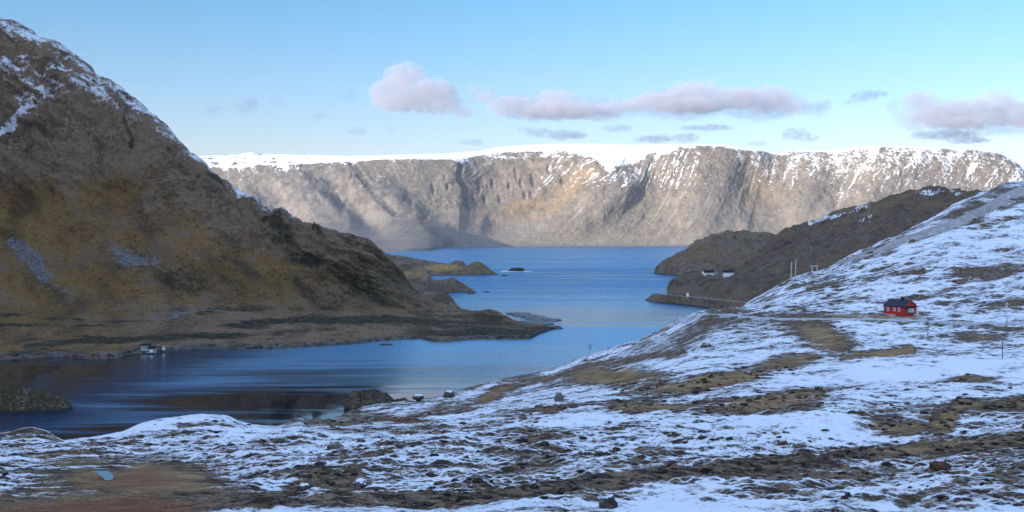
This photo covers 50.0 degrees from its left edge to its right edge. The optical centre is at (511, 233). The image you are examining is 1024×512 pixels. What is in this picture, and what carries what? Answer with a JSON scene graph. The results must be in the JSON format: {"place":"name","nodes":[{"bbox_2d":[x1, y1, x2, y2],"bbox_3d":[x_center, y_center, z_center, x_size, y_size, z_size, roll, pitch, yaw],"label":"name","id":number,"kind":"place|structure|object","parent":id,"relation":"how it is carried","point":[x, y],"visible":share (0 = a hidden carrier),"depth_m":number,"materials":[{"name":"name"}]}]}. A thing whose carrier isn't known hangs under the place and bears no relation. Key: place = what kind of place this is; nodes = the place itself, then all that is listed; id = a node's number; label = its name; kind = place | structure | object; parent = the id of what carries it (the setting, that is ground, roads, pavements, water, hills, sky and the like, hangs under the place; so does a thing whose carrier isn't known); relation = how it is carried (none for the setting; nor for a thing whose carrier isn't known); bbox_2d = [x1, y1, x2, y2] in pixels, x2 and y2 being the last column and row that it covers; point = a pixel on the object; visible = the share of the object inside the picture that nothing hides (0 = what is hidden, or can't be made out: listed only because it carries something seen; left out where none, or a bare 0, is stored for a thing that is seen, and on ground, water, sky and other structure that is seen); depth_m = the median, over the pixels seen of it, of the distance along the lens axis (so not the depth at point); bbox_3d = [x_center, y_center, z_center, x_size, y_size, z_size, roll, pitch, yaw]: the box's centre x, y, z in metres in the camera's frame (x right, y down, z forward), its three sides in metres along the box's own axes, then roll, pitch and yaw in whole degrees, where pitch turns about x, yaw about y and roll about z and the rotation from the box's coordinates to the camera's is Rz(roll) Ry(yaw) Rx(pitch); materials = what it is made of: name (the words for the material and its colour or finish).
{"place":"outdoors","nodes":[
{"label":"outdoors","id":0,"kind":"place"},
{"bbox_2d":[0,385,73,413],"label":"islet terrain","id":1,"kind":"structure","parent":0,"point":[20,400],"depth_m":435.40,"materials":[{"name":"stone"}]},
{"bbox_2d":[0,17,563,359],"bbox_3d":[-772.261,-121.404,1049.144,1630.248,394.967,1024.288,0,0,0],"label":"mountain","id":2,"kind":"structure","parent":0,"point":[129,224],"depth_m":858.00,"materials":[{"name":"brown stone"}]},
{"bbox_2d":[140,344,152,350],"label":"white house","id":3,"kind":"structure","parent":2,"relation":"on","point":[144,347],"depth_m":644.41,"materials":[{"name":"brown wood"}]},
{"bbox_2d":[0,246,711,439],"bbox_3d":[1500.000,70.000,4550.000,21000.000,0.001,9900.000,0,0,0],"label":"fjord water","id":4,"kind":"structure","parent":0,"point":[595,297],"depth_m":600.94,"materials":[{"name":"blue liquid"}]},
{"bbox_2d":[146,346,156,353],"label":"boathouse","id":5,"kind":"object","parent":4,"relation":"in","point":[152,349],"visible":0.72,"depth_m":640.87,"materials":[{"name":"grey wood"}]},
{"bbox_2d":[500,268,527,271],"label":"skerry","id":6,"kind":"structure","parent":4,"relation":"in","point":[516,270],"depth_m":2029.97,"materials":[{"name":"stone"}]},
{"bbox_2d":[512,313,536,316],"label":"fish cage","id":7,"kind":"object","parent":4,"relation":"on","point":[524,314],"visible":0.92,"depth_m":945.94,"materials":[{"name":"grey"}]},
{"bbox_2d":[519,319,544,322],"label":"fish cage","id":8,"kind":"object","parent":4,"relation":"on","point":[530,320],"visible":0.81,"depth_m":861.22,"materials":[{"name":"grey"}]},
{"bbox_2d":[520,315,544,317],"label":"fish cage","id":9,"kind":"object","parent":4,"relation":"on","point":[530,316],"visible":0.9,"depth_m":911.98,"materials":[{"name":"grey"}]},
{"bbox_2d":[525,316,550,319],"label":"fish cage","id":10,"kind":"object","parent":4,"relation":"on","point":[539,317],"visible":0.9,"depth_m":903.74,"materials":[{"name":"grey"}]},
{"bbox_2d":[530,321,553,324],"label":"fish cage","id":11,"kind":"object","parent":4,"relation":"on","point":[542,322],"visible":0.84,"depth_m":844.48,"materials":[{"name":"grey"}]},
{"bbox_2d":[344,389,407,410],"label":"outcrop terrain","id":12,"kind":"structure","parent":0,"point":[355,400],"depth_m":432.89,"materials":[{"name":"stone"}]},
{"bbox_2d":[388,255,475,293],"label":"headland","id":13,"kind":"structure","parent":0,"point":[419,278],"depth_m":1308.26,"materials":[{"name":"brown stone"}]},
{"bbox_2d":[421,291,459,307],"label":"rocky knob terrain","id":14,"kind":"structure","parent":0,"point":[442,297],"depth_m":1044.21,"materials":[{"name":"grey stone"}]},
{"bbox_2d":[387,254,498,275],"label":"promontory terrain","id":15,"kind":"structure","parent":0,"point":[433,268],"depth_m":1871.88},
{"bbox_2d":[0,180,1023,511],"bbox_3d":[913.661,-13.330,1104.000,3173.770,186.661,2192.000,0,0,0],"label":"ground","id":16,"kind":"structure","parent":0,"point":[860,372],"depth_m":132.84,"materials":[{"name":"white snow"}]},
{"bbox_2d":[94,471,112,479],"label":"pool","id":17,"kind":"structure","parent":16,"relation":"in","point":[106,475],"depth_m":90.63,"materials":[{"name":"blue liquid"}]},
{"bbox_2d":[297,483,310,490],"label":"boulder","id":18,"kind":"object","parent":16,"relation":"on","point":[304,486],"visible":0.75,"depth_m":73.78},
{"bbox_2d":[327,441,343,449],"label":"boulder","id":19,"kind":"object","parent":16,"relation":"on","point":[334,445],"visible":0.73,"depth_m":113.78,"materials":[{"name":"grey stone"}]},
{"bbox_2d":[353,478,367,487],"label":"boulder","id":20,"kind":"object","parent":16,"relation":"on","point":[361,482],"visible":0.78,"depth_m":82.59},
{"bbox_2d":[377,438,391,445],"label":"boulder","id":21,"kind":"object","parent":16,"relation":"on","point":[383,441],"visible":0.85,"depth_m":114.49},
{"bbox_2d":[395,440,405,447],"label":"boulder","id":22,"kind":"object","parent":16,"relation":"on","point":[400,443],"visible":1,"depth_m":108.58,"materials":[{"name":"grey stone"}]},
{"bbox_2d":[412,394,423,401],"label":"perched rock","id":23,"kind":"object","parent":16,"relation":"on","point":[418,397],"visible":0.91,"depth_m":427.29,"materials":[{"name":"grey stone"}]},
{"bbox_2d":[443,390,454,397],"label":"boulder","id":24,"kind":"object","parent":16,"relation":"on","point":[449,394],"visible":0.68,"depth_m":433.50,"materials":[{"name":"grey stone"}]},
{"bbox_2d":[0,366,1023,508],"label":"heather","id":25,"kind":"object","parent":16,"relation":"on","point":[443,499],"visible":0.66,"depth_m":95.31,"materials":[{"name":"brown plant"}]},
{"bbox_2d":[554,392,563,401],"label":"boulder","id":26,"kind":"object","parent":16,"relation":"on","point":[559,396],"visible":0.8,"depth_m":226.72,"materials":[{"name":"grey stone"}]},
{"bbox_2d":[578,450,586,455],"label":"boulder","id":27,"kind":"object","parent":16,"relation":"on","point":[583,452],"visible":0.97,"depth_m":98.16,"materials":[{"name":"grey stone"}]},
{"bbox_2d":[599,494,617,508],"bbox_3d":[4.991,14.035,57.029,1.004,0.980,0.903,0,0,21],"label":"boulder","id":28,"kind":"object","parent":16,"relation":"on","point":[607,501],"visible":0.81,"depth_m":56.78,"materials":[{"name":"grey stone"}]},
{"bbox_2d":[700,342,711,347],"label":"boulder","id":29,"kind":"object","parent":16,"relation":"on","point":[704,344],"visible":0.91,"depth_m":345.09,"materials":[{"name":"grey stone"}]},
{"bbox_2d":[777,439,787,444],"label":"boulder","id":30,"kind":"object","parent":16,"relation":"on","point":[781,441],"visible":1,"depth_m":106.75,"materials":[{"name":"brown stone"}]},
{"bbox_2d":[792,442,806,448],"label":"boulder","id":31,"kind":"object","parent":16,"relation":"on","point":[796,445],"visible":1,"depth_m":105.53,"materials":[{"name":"grey stone"}]},
{"bbox_2d":[883,297,919,315],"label":"red house","id":32,"kind":"structure","parent":16,"relation":"on","point":[898,307],"depth_m":421.43,"materials":[{"name":"paint"}]},
{"bbox_2d":[907,308,914,312],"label":"bay window","id":33,"kind":"structure","parent":32,"relation":"in","point":[909,310],"depth_m":419.79,"materials":[{"name":"grey wood"}]},
{"bbox_2d":[929,459,951,469],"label":"boulder","id":34,"kind":"object","parent":16,"relation":"on","point":[938,464],"visible":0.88,"depth_m":86.76,"materials":[{"name":"brown stone"}]},
{"bbox_2d":[0,0,1023,168],"label":"sky","id":35,"kind":"structure","parent":0,"point":[227,77],"materials":[{"name":"blue"}]},
{"bbox_2d":[199,144,1023,251],"bbox_3d":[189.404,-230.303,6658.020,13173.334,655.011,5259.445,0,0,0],"label":"mountain","id":36,"kind":"structure","parent":0,"point":[584,195],"depth_m":6209.01,"materials":[{"name":"grey stone"}]},
{"bbox_2d":[645,293,746,308],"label":"road embankment terrain","id":37,"kind":"structure","parent":0,"point":[688,300],"depth_m":1060.42,"materials":[{"name":"stone"}]},
{"bbox_2d":[654,230,775,275],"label":"dome hill","id":38,"kind":"structure","parent":0,"point":[726,248],"depth_m":1881.29,"materials":[{"name":"stone"}]},
{"bbox_2d":[666,185,983,301],"bbox_3d":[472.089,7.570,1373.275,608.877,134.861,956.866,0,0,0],"label":"headland hill","id":39,"kind":"structure","parent":0,"point":[833,237],"depth_m":1236.19,"materials":[{"name":"stone"}]},
{"bbox_2d":[701,270,717,275],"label":"white house","id":40,"kind":"structure","parent":39,"relation":"on","point":[706,272],"depth_m":1283.89,"materials":[{"name":"paint"}]},
{"bbox_2d":[723,270,734,277],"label":"white house","id":41,"kind":"structure","parent":39,"relation":"on","point":[727,273],"depth_m":1282.58,"materials":[{"name":"paint"}]},
{"bbox_2d":[681,314,1023,325],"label":"road","id":42,"kind":"structure","parent":0,"point":[861,319],"depth_m":401.90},
{"bbox_2d":[832,185,1023,267],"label":"snow","id":43,"kind":"structure","parent":0,"point":[987,208],"depth_m":690.44,"materials":[{"name":"white snow"}]}
]}

